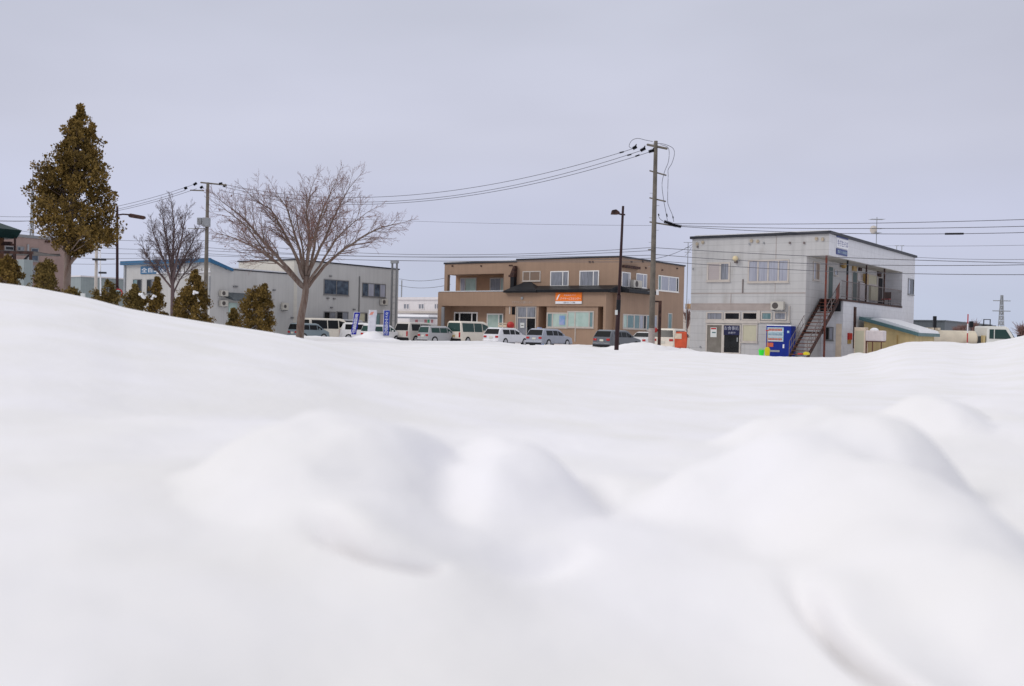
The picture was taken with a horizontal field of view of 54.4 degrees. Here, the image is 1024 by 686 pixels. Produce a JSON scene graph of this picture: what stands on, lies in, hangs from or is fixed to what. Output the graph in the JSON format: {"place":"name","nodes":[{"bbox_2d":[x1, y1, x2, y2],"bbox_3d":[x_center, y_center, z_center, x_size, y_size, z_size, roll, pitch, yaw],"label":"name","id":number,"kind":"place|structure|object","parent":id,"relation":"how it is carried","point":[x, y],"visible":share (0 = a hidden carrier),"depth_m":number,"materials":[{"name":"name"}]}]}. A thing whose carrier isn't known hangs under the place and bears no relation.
{"place":"outdoors","nodes":[
{"label":"outdoors","id":0,"kind":"place"},
{"bbox_2d":[0,283,1023,685],"bbox_3d":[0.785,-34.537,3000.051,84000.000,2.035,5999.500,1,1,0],"label":"snow ground","id":1,"kind":"structure","parent":0,"point":[190,503],"depth_m":2.48,"materials":[{"name":"white snow"}]},
{"bbox_2d":[0,223,21,277],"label":"green roofed house","id":2,"kind":"structure","parent":1,"relation":"on","point":[8,232],"depth_m":41.96,"materials":[{"name":"metal"}]},
{"bbox_2d":[0,253,25,284],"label":"evergreen shrub","id":3,"kind":"object","parent":1,"relation":"on","point":[10,271],"visible":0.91,"depth_m":25.87,"materials":[{"name":"green plant"}]},
{"bbox_2d":[17,259,32,286],"bbox_3d":[-18.634,-1.418,37.991,0.440,3.511,0.400,2,1,23],"label":"utility locker","id":4,"kind":"object","parent":1,"relation":"on","point":[26,266],"visible":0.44,"depth_m":37.82,"materials":[{"name":"grey metal"}]},
{"bbox_2d":[0,250,59,259],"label":"carport","id":5,"kind":"object","parent":1,"relation":"on","point":[27,254],"visible":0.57,"depth_m":40.96,"materials":[{"name":"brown metal"}]},
{"bbox_2d":[30,172,33,234],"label":"lattice mast","id":6,"kind":"object","parent":1,"relation":"on","point":[31,211],"visible":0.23,"depth_m":129.69,"materials":[{"name":"metal"}]},
{"bbox_2d":[4,234,64,292],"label":"rendered building","id":7,"kind":"structure","parent":1,"relation":"on","point":[31,243],"depth_m":64.45,"materials":[{"name":"paint"}]},
{"bbox_2d":[26,257,63,291],"bbox_3d":[-12.719,-0.768,27.050,0.904,3.133,0.964,1,1,0],"label":"evergreen shrub","id":8,"kind":"object","parent":1,"relation":"on","point":[45,277],"visible":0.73,"depth_m":26.86,"materials":[{"name":"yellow plant"}]},
{"bbox_2d":[63,285,81,295],"bbox_3d":[-12.809,-0.457,29.032,0.632,2.461,0.611,1,1,0],"label":"evergreen shrub","id":9,"kind":"object","parent":1,"relation":"on","point":[72,290],"visible":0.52,"depth_m":28.88,"materials":[{"name":"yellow plant"}]},
{"bbox_2d":[20,103,127,290],"bbox_3d":[-13.627,-3.363,30.906,2.900,8.194,2.918,1,1,0],"label":"conifer tree","id":10,"kind":"object","parent":1,"relation":"on","point":[72,160],"visible":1,"depth_m":30.63,"materials":[{"name":"green plant"}]},
{"bbox_2d":[71,275,123,306],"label":"store building","id":11,"kind":"structure","parent":1,"relation":"on","point":[83,284],"depth_m":95.70,"materials":[{"name":"grey metal"}]},
{"bbox_2d":[92,246,114,299],"bbox_3d":[-21.453,-2.753,51.897,1.340,5.729,0.340,1,1,0],"label":"signal post","id":12,"kind":"object","parent":1,"relation":"on","point":[96,259],"visible":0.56,"depth_m":51.90,"materials":[{"name":"metal"}]},
{"bbox_2d":[89,279,120,305],"bbox_3d":[-11.428,-0.501,28.068,0.875,2.634,1.009,1,1,-12],"label":"evergreen shrub","id":13,"kind":"object","parent":1,"relation":"on","point":[111,295],"visible":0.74,"depth_m":27.85,"materials":[{"name":"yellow plant"}]},
{"bbox_2d":[115,206,145,304],"bbox_3d":[-22.672,-3.878,58.965,1.757,8.366,0.280,1,1,0],"label":"street lamp","id":14,"kind":"object","parent":1,"relation":"on","point":[130,215],"visible":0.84,"depth_m":58.88,"materials":[{"name":"metal"}]},
{"bbox_2d":[116,283,145,310],"bbox_3d":[-10.270,-0.387,26.931,0.760,2.485,0.721,2,1,37],"label":"evergreen shrub","id":15,"kind":"object","parent":1,"relation":"on","point":[132,298],"visible":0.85,"depth_m":26.87,"materials":[{"name":"green plant"}]},
{"bbox_2d":[140,276,168,315],"bbox_3d":[-9.674,-0.481,26.972,0.661,2.699,0.757,2,1,38],"label":"evergreen shrub","id":16,"kind":"object","parent":1,"relation":"on","point":[156,304],"visible":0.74,"depth_m":26.90,"materials":[{"name":"green plant"}]},
{"bbox_2d":[134,192,209,315],"bbox_3d":[-14.619,-2.914,41.988,3.273,6.993,2.383,1,1,0],"label":"bare tree","id":17,"kind":"object","parent":1,"relation":"on","point":[174,275],"visible":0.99,"depth_m":41.91,"materials":[{"name":"brown plant"}]},
{"bbox_2d":[172,269,216,322],"bbox_3d":[-8.660,-0.565,27.022,1.198,2.911,1.148,2,1,28],"label":"evergreen shrub","id":18,"kind":"object","parent":1,"relation":"on","point":[189,308],"visible":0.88,"depth_m":26.82,"materials":[{"name":"green plant"}]},
{"bbox_2d":[184,182,226,321],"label":"utility pole","id":19,"kind":"object","parent":1,"relation":"on","point":[206,222],"visible":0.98,"depth_m":77.79,"materials":[{"name":"concrete"}]},
{"bbox_2d":[208,240,650,254],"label":"overhead wire","id":20,"kind":"object","parent":19,"relation":"attached to","point":[473,254],"visible":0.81,"depth_m":66.47,"materials":[{"name":"grey"}]},
{"bbox_2d":[216,248,650,256],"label":"overhead wire","id":21,"kind":"object","parent":19,"relation":"attached to","point":[475,256],"visible":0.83,"depth_m":66.00,"materials":[{"name":"grey"}]},
{"bbox_2d":[217,211,650,225],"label":"overhead wire","id":22,"kind":"object","parent":19,"relation":"attached to","point":[492,223],"visible":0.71,"depth_m":65.86,"materials":[{"name":"grey"}]},
{"bbox_2d":[220,251,648,257],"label":"overhead wire","id":23,"kind":"object","parent":19,"relation":"attached to","point":[475,257],"visible":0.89,"depth_m":66.39,"materials":[{"name":"grey"}]},
{"bbox_2d":[225,307,242,326],"bbox_3d":[-7.812,-0.055,28.016,0.465,1.907,0.492,1,1,0],"label":"evergreen shrub","id":24,"kind":"object","parent":1,"relation":"on","point":[233,315],"visible":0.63,"depth_m":27.91,"materials":[{"name":"green plant"}]},
{"bbox_2d":[232,283,277,332],"bbox_3d":[-7.018,-0.360,26.970,1.191,2.578,1.117,1,1,0],"label":"evergreen shrub","id":25,"kind":"object","parent":1,"relation":"on","point":[261,303],"visible":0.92,"depth_m":26.83,"materials":[{"name":"green plant"}]},
{"bbox_2d":[120,258,399,334],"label":"workshop building","id":26,"kind":"structure","parent":1,"relation":"on","point":[341,291],"depth_m":89.28,"materials":[{"name":"grey metal"}]},
{"bbox_2d":[323,279,348,295],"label":"window","id":27,"kind":"structure","parent":26,"relation":"in","point":[331,287],"depth_m":93.39,"materials":[{"name":"glass"}]},
{"bbox_2d":[336,311,348,318],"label":"window","id":28,"kind":"structure","parent":26,"relation":"in","point":[339,314],"depth_m":94.06,"materials":[{"name":"glass"}]},
{"bbox_2d":[362,282,385,297],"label":"window","id":29,"kind":"structure","parent":26,"relation":"in","point":[373,290],"depth_m":97.47,"materials":[{"name":"glass"}]},
{"bbox_2d":[288,323,329,336],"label":"parked car","id":30,"kind":"object","parent":1,"relation":"on","point":[312,329],"visible":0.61,"depth_m":85.31,"materials":[{"name":"metal"}]},
{"bbox_2d":[201,159,417,337],"bbox_3d":[-9.346,-3.972,44.709,10.251,9.299,6.590,1,1,0],"label":"bare tree","id":31,"kind":"object","parent":1,"relation":"on","point":[311,237],"visible":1,"depth_m":44.41,"materials":[{"name":"grey plant"}]},
{"bbox_2d":[305,318,345,336],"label":"parked van","id":32,"kind":"object","parent":1,"relation":"on","point":[332,327],"visible":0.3,"depth_m":87.23,"materials":[{"name":"beige paint"}]},
{"bbox_2d":[339,322,367,336],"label":"parked car","id":33,"kind":"object","parent":1,"relation":"on","point":[345,329],"visible":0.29,"depth_m":87.51,"materials":[{"name":"white paint"}]},
{"bbox_2d":[350,312,359,335],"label":"banner flag","id":34,"kind":"object","parent":1,"relation":"on","point":[356,316],"visible":0.99,"depth_m":65.98,"materials":[{"name":"fabric"}]},
{"bbox_2d":[368,310,376,330],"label":"banner flag","id":35,"kind":"object","parent":1,"relation":"on","point":[372,315],"visible":0.98,"depth_m":65.99,"materials":[{"name":"white fabric"}]},
{"bbox_2d":[361,324,397,338],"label":"parked car","id":36,"kind":"object","parent":1,"relation":"on","point":[393,332],"visible":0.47,"depth_m":83.16,"materials":[{"name":"white paint"}]},
{"bbox_2d":[383,310,389,335],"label":"banner flag","id":37,"kind":"object","parent":1,"relation":"on","point":[386,317],"visible":1,"depth_m":65.99,"materials":[{"name":"blue fabric"}]},
{"bbox_2d":[390,261,398,325],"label":"flue stack","id":38,"kind":"object","parent":1,"relation":"on","point":[396,282],"visible":0.78,"depth_m":96.81,"materials":[{"name":"metal"}]},
{"bbox_2d":[395,322,432,340],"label":"parked van","id":39,"kind":"object","parent":1,"relation":"on","point":[406,331],"visible":0.44,"depth_m":84.18,"materials":[{"name":"beige metal"}]},
{"bbox_2d":[398,297,437,325],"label":"clinic building","id":40,"kind":"structure","parent":1,"relation":"on","point":[419,309],"depth_m":136.62,"materials":[{"name":"white paint"}]},
{"bbox_2d":[417,326,452,340],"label":"parked car","id":41,"kind":"object","parent":1,"relation":"on","point":[435,333],"visible":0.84,"depth_m":82.99,"materials":[{"name":"grey metal"}]},
{"bbox_2d":[447,321,488,340],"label":"parked van","id":42,"kind":"object","parent":1,"relation":"on","point":[467,331],"visible":0.59,"depth_m":84.42,"materials":[{"name":"beige paint"}]},
{"bbox_2d":[483,327,525,344],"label":"parked car","id":43,"kind":"object","parent":1,"relation":"on","point":[510,335],"visible":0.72,"depth_m":82.56,"materials":[{"name":"paint"}]},
{"bbox_2d":[525,328,571,344],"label":"parked car","id":44,"kind":"object","parent":1,"relation":"on","point":[538,336],"visible":0.96,"depth_m":80.52,"materials":[{"name":"silver metal"}]},
{"bbox_2d":[437,256,685,344],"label":"office building","id":45,"kind":"structure","parent":1,"relation":"on","point":[574,299],"depth_m":96.36,"materials":[{"name":"brown paint"}]},
{"bbox_2d":[454,312,477,321],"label":"window","id":46,"kind":"structure","parent":45,"relation":"in","point":[458,316],"depth_m":102.60,"materials":[{"name":"black glass"}]},
{"bbox_2d":[460,278,476,290],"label":"window","id":47,"kind":"structure","parent":45,"relation":"in","point":[466,284],"depth_m":104.88,"materials":[{"name":"grey glass"}]},
{"bbox_2d":[487,313,502,327],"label":"window","id":48,"kind":"structure","parent":45,"relation":"in","point":[493,320],"depth_m":100.47,"materials":[{"name":"green glass"}]},
{"bbox_2d":[490,278,503,290],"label":"window","id":49,"kind":"structure","parent":45,"relation":"in","point":[496,284],"depth_m":102.67,"materials":[{"name":"grey glass"}]},
{"bbox_2d":[515,306,535,334],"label":"entrance door","id":50,"kind":"structure","parent":45,"relation":"in","point":[529,323],"depth_m":96.69,"materials":[{"name":"metal"}]},
{"bbox_2d":[522,271,540,281],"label":"window","id":51,"kind":"structure","parent":45,"relation":"in","point":[528,276],"depth_m":97.78,"materials":[{"name":"beige glass"}]},
{"bbox_2d":[546,312,567,328],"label":"window","id":52,"kind":"structure","parent":45,"relation":"in","point":[552,317],"depth_m":94.63,"materials":[{"name":"blue glass"}]},
{"bbox_2d":[550,271,568,285],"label":"window","id":53,"kind":"structure","parent":45,"relation":"in","point":[557,278],"depth_m":95.87,"materials":[{"name":"white glass"}]},
{"bbox_2d":[567,311,593,328],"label":"window","id":54,"kind":"structure","parent":45,"relation":"in","point":[576,319],"depth_m":92.92,"materials":[{"name":"green glass"}]},
{"bbox_2d":[579,270,598,285],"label":"window","id":55,"kind":"structure","parent":45,"relation":"in","point":[591,277],"depth_m":93.90,"materials":[{"name":"white glass"}]},
{"bbox_2d":[621,272,630,286],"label":"window","id":56,"kind":"structure","parent":45,"relation":"in","point":[626,276],"depth_m":92.78,"materials":[{"name":"white glass"}]},
{"bbox_2d":[622,314,634,329],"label":"window","id":57,"kind":"structure","parent":45,"relation":"in","point":[628,319],"depth_m":93.30,"materials":[{"name":"green glass"}]},
{"bbox_2d":[634,314,646,329],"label":"window","id":58,"kind":"structure","parent":45,"relation":"in","point":[640,321],"depth_m":95.15,"materials":[{"name":"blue glass"}]},
{"bbox_2d":[636,273,647,288],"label":"window","id":59,"kind":"structure","parent":45,"relation":"in","point":[642,277],"depth_m":95.38,"materials":[{"name":"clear glass"}]},
{"bbox_2d":[658,275,678,292],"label":"window","id":60,"kind":"structure","parent":45,"relation":"in","point":[665,283],"depth_m":99.66,"materials":[{"name":"white glass"}]},
{"bbox_2d":[592,330,640,346],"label":"parked car","id":61,"kind":"object","parent":1,"relation":"on","point":[603,338],"visible":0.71,"depth_m":76.51,"materials":[{"name":"grey paint"}]},
{"bbox_2d":[611,206,624,349],"bbox_3d":[5.660,-3.211,53.965,0.777,8.433,0.320,1,1,0],"label":"street lamp","id":62,"kind":"object","parent":1,"relation":"on","point":[618,301],"visible":0.98,"depth_m":53.89,"materials":[{"name":"metal"}]},
{"bbox_2d":[634,332,647,341],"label":"parked car","id":63,"kind":"object","parent":1,"relation":"on","point":[642,336],"visible":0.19,"depth_m":82.56,"materials":[{"name":"white paint"}]},
{"bbox_2d":[619,138,680,343],"bbox_3d":[8.305,-5.613,60.850,3.809,13.591,1.466,1,1,0],"label":"utility pole","id":64,"kind":"object","parent":1,"relation":"on","point":[651,329],"visible":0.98,"depth_m":60.80,"materials":[{"name":"concrete"}]},
{"bbox_2d":[223,256,516,261],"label":"overhead wire","id":65,"kind":"object","parent":64,"relation":"attached to","point":[412,260],"visible":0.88,"depth_m":66.99,"materials":[{"name":"grey"}]},
{"bbox_2d":[229,149,630,197],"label":"overhead wire","id":66,"kind":"object","parent":64,"relation":"attached to","point":[451,190],"visible":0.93,"depth_m":66.50,"materials":[{"name":"grey"}]},
{"bbox_2d":[222,151,638,201],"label":"overhead wire","id":67,"kind":"object","parent":64,"relation":"attached to","point":[467,193],"visible":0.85,"depth_m":66.07,"materials":[{"name":"grey"}]},
{"bbox_2d":[217,254,650,260],"bbox_3d":[-7.719,-6.067,69.438,36.644,0.954,0.029,2,1,28],"label":"overhead wire","id":68,"kind":"object","parent":64,"relation":"attached to","point":[534,260],"visible":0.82,"depth_m":64.44,"materials":[{"name":"grey"}]},
{"bbox_2d":[220,152,648,204],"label":"overhead wire","id":69,"kind":"object","parent":64,"relation":"attached to","point":[464,196],"visible":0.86,"depth_m":66.47,"materials":[{"name":"grey"}]},
{"bbox_2d":[655,247,1017,262],"bbox_3d":[17.590,-4.698,52.944,24.125,1.734,0.031,2,1,42],"label":"overhead wire","id":70,"kind":"object","parent":64,"relation":"attached to","point":[848,257],"visible":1,"depth_m":52.74,"materials":[{"name":"grey"}]},
{"bbox_2d":[655,254,1023,265],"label":"overhead wire","id":71,"kind":"object","parent":64,"relation":"attached to","point":[851,264],"visible":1,"depth_m":52.42,"materials":[{"name":"grey"}]},
{"bbox_2d":[655,260,1023,274],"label":"overhead wire","id":72,"kind":"object","parent":64,"relation":"attached to","point":[860,272],"visible":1,"depth_m":52.08,"materials":[{"name":"grey"}]},
{"bbox_2d":[673,219,1023,223],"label":"overhead wire","id":73,"kind":"object","parent":64,"relation":"attached to","point":[869,223],"visible":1,"depth_m":51.64,"materials":[{"name":"grey"}]},
{"bbox_2d":[678,225,1023,228],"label":"overhead wire","id":74,"kind":"object","parent":64,"relation":"attached to","point":[858,228],"visible":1,"depth_m":53.10,"materials":[{"name":"grey"}]},
{"bbox_2d":[681,226,1023,233],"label":"overhead wire","id":75,"kind":"object","parent":64,"relation":"attached to","point":[839,233],"visible":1,"depth_m":54.10,"materials":[{"name":"grey"}]},
{"bbox_2d":[655,301,661,344],"bbox_3d":[8.918,-0.825,61.992,0.710,3.619,0.200,1,1,0],"label":"sign post","id":76,"kind":"object","parent":1,"relation":"on","point":[659,321],"visible":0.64,"depth_m":61.90,"materials":[{"name":"brown metal"}]},
{"bbox_2d":[655,328,689,348],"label":"parked car","id":77,"kind":"object","parent":1,"relation":"on","point":[667,336],"visible":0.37,"depth_m":71.09,"materials":[{"name":"beige paint"}]},
{"bbox_2d":[674,332,686,347],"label":"cover sheet","id":78,"kind":"object","parent":77,"relation":"on","point":[680,339],"visible":0.93,"depth_m":67.50,"materials":[{"name":"orange fabric"}]},
{"bbox_2d":[683,304,690,332],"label":"bare bush","id":79,"kind":"object","parent":1,"relation":"on","point":[688,316],"visible":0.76,"depth_m":109.90,"materials":[{"name":"brown plant"}]},
{"bbox_2d":[683,304,690,335],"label":"beige shed","id":80,"kind":"structure","parent":1,"relation":"on","point":[684,325],"depth_m":120.51,"materials":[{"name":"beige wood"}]},
{"bbox_2d":[766,325,795,356],"bbox_3d":[15.634,-0.102,57.926,1.503,1.880,0.800,2,1,36],"label":"vending machine","id":81,"kind":"object","parent":1,"relation":"on","point":[779,337],"visible":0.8,"depth_m":57.59,"materials":[{"name":"blue paint"}]},
{"bbox_2d":[767,327,783,341],"bbox_3d":[15.265,-0.495,57.739,0.972,0.824,0.050,2,1,36],"label":"display window","id":82,"kind":"structure","parent":81,"relation":"in","point":[775,334],"depth_m":57.71,"materials":[{"name":"white plastic"}]},
{"bbox_2d":[690,219,916,356],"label":"apartment shop building","id":83,"kind":"structure","parent":1,"relation":"on","point":[738,309],"depth_m":60.05,"materials":[{"name":"grey"}]},
{"bbox_2d":[706,312,722,319],"bbox_3d":[12.422,-1.649,61.040,1.082,0.502,0.050,2,1,36],"label":"transom window","id":84,"kind":"structure","parent":83,"relation":"in","point":[709,315],"depth_m":61.06,"materials":[{"name":"white glass"}]},
{"bbox_2d":[706,262,729,281],"bbox_3d":[12.610,-4.331,60.887,1.596,1.209,0.100,2,1,36],"label":"window","id":85,"kind":"structure","parent":83,"relation":"in","point":[714,273],"depth_m":60.91,"materials":[{"name":"white glass"}]},
{"bbox_2d":[722,324,740,353],"bbox_3d":[13.312,-0.233,60.365,1.158,1.801,0.090,2,1,36],"label":"door","id":86,"kind":"structure","parent":83,"relation":"in","point":[731,344],"depth_m":60.36,"materials":[{"name":"black glass"}]},
{"bbox_2d":[724,312,739,319],"bbox_3d":[13.356,-1.631,60.361,1.025,0.497,0.050,2,1,36],"label":"transom window","id":87,"kind":"structure","parent":83,"relation":"in","point":[727,315],"depth_m":60.36,"materials":[{"name":"black glass"}]},
{"bbox_2d":[740,324,757,342],"bbox_3d":[14.239,-0.574,59.683,1.083,1.156,0.100,2,1,36],"label":"boarded window","id":88,"kind":"structure","parent":83,"relation":"in","point":[749,332],"depth_m":59.69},
{"bbox_2d":[742,312,756,319],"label":"transom window","id":89,"kind":"structure","parent":83,"relation":"in","point":[745,315],"depth_m":59.71,"materials":[{"name":"black glass"}]},
{"bbox_2d":[761,312,771,319],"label":"transom window","id":90,"kind":"structure","parent":83,"relation":"in","point":[764,315],"depth_m":59.09,"materials":[{"name":"blue glass"}]},
{"bbox_2d":[746,259,788,282],"bbox_3d":[15.176,-4.243,59.020,2.613,1.386,0.100,2,1,36],"label":"window","id":91,"kind":"structure","parent":83,"relation":"in","point":[756,274],"depth_m":59.00,"materials":[{"name":"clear glass"}]},
{"bbox_2d":[774,312,786,319],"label":"transom window","id":92,"kind":"structure","parent":83,"relation":"in","point":[777,315],"depth_m":58.59,"materials":[{"name":"grey glass"}]},
{"bbox_2d":[813,261,820,281],"bbox_3d":[18.087,-4.242,59.033,0.100,1.138,1.145,2,1,36],"label":"window","id":93,"kind":"structure","parent":83,"relation":"in","point":[816,274],"depth_m":58.99,"materials":[{"name":"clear glass"}]},
{"bbox_2d":[825,327,833,340],"bbox_3d":[19.018,-0.535,59.704,0.580,0.850,0.100,2,1,36],"label":"window","id":94,"kind":"structure","parent":83,"relation":"in","point":[829,330],"depth_m":59.69,"materials":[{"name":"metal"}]},
{"bbox_2d":[827,266,832,297],"bbox_3d":[19.561,-3.742,61.150,0.040,1.972,0.856,2,1,36],"label":"door","id":95,"kind":"structure","parent":83,"relation":"in","point":[830,268],"depth_m":61.07,"materials":[{"name":"teal"}]},
{"bbox_2d":[835,324,841,356],"bbox_3d":[19.487,-0.145,59.404,0.332,2.000,0.030,2,1,36],"label":"store door","id":96,"kind":"structure","parent":83,"relation":"in","point":[838,326],"depth_m":59.39,"materials":[{"name":"beige"}]},
{"bbox_2d":[852,271,856,300],"bbox_3d":[22.378,-3.710,64.999,0.040,1.897,0.968,2,1,36],"label":"door","id":97,"kind":"structure","parent":83,"relation":"in","point":[854,275],"depth_m":64.89,"materials":[{"name":"teal"}]},
{"bbox_2d":[869,274,876,285],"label":"window","id":98,"kind":"structure","parent":83,"relation":"in","point":[872,278],"depth_m":68.18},
{"bbox_2d":[877,277,882,303],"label":"door","id":99,"kind":"structure","parent":83,"relation":"in","point":[880,280],"depth_m":69.65,"materials":[{"name":"black metal"}]},
{"bbox_2d":[907,278,914,295],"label":"window","id":100,"kind":"structure","parent":83,"relation":"in","point":[910,281],"depth_m":71.28,"materials":[{"name":"glass"}]},
{"bbox_2d":[854,327,867,352],"bbox_3d":[20.495,0.034,58.602,0.720,1.906,0.650,2,1,36],"label":"heater cabinet","id":101,"kind":"object","parent":1,"relation":"on","point":[859,340],"visible":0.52,"depth_m":58.34,"materials":[{"name":"metal"}]},
{"bbox_2d":[865,328,885,352],"bbox_3d":[21.198,0.207,58.189,1.160,2.200,0.630,2,1,36],"label":"fuel tank","id":102,"kind":"object","parent":1,"relation":"on","point":[872,335],"visible":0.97,"depth_m":57.92,"materials":[{"name":"white metal"}]},
{"bbox_2d":[859,316,939,352],"bbox_3d":[24.266,-0.124,62.270,3.499,2.908,5.350,2,1,36],"label":"lean to shed","id":103,"kind":"object","parent":1,"relation":"on","point":[898,331],"visible":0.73,"depth_m":60.49,"materials":[{"name":"yellow"}]},
{"bbox_2d":[913,320,989,330],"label":"slate warehouse","id":104,"kind":"structure","parent":1,"relation":"on","point":[945,324],"depth_m":141.63,"materials":[{"name":"metal"}]},
{"bbox_2d":[925,319,1019,343],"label":"tank truck","id":105,"kind":"object","parent":1,"relation":"on","point":[983,333],"visible":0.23,"depth_m":69.44,"materials":[{"name":"beige paint"}]},
{"bbox_2d":[992,295,1010,325],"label":"lattice mast","id":106,"kind":"object","parent":1,"relation":"on","point":[1001,300],"visible":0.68,"depth_m":319.70,"materials":[{"name":"metal"}]},
{"bbox_2d":[1011,321,1023,335],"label":"bare bush","id":107,"kind":"object","parent":1,"relation":"on","point":[1020,329],"visible":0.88,"depth_m":74.92,"materials":[{"name":"brown plant"}]},
{"bbox_2d":[0,0,1023,336],"label":"sky","id":108,"kind":"structure","parent":0,"point":[775,115],"materials":[{"name":"grey"}]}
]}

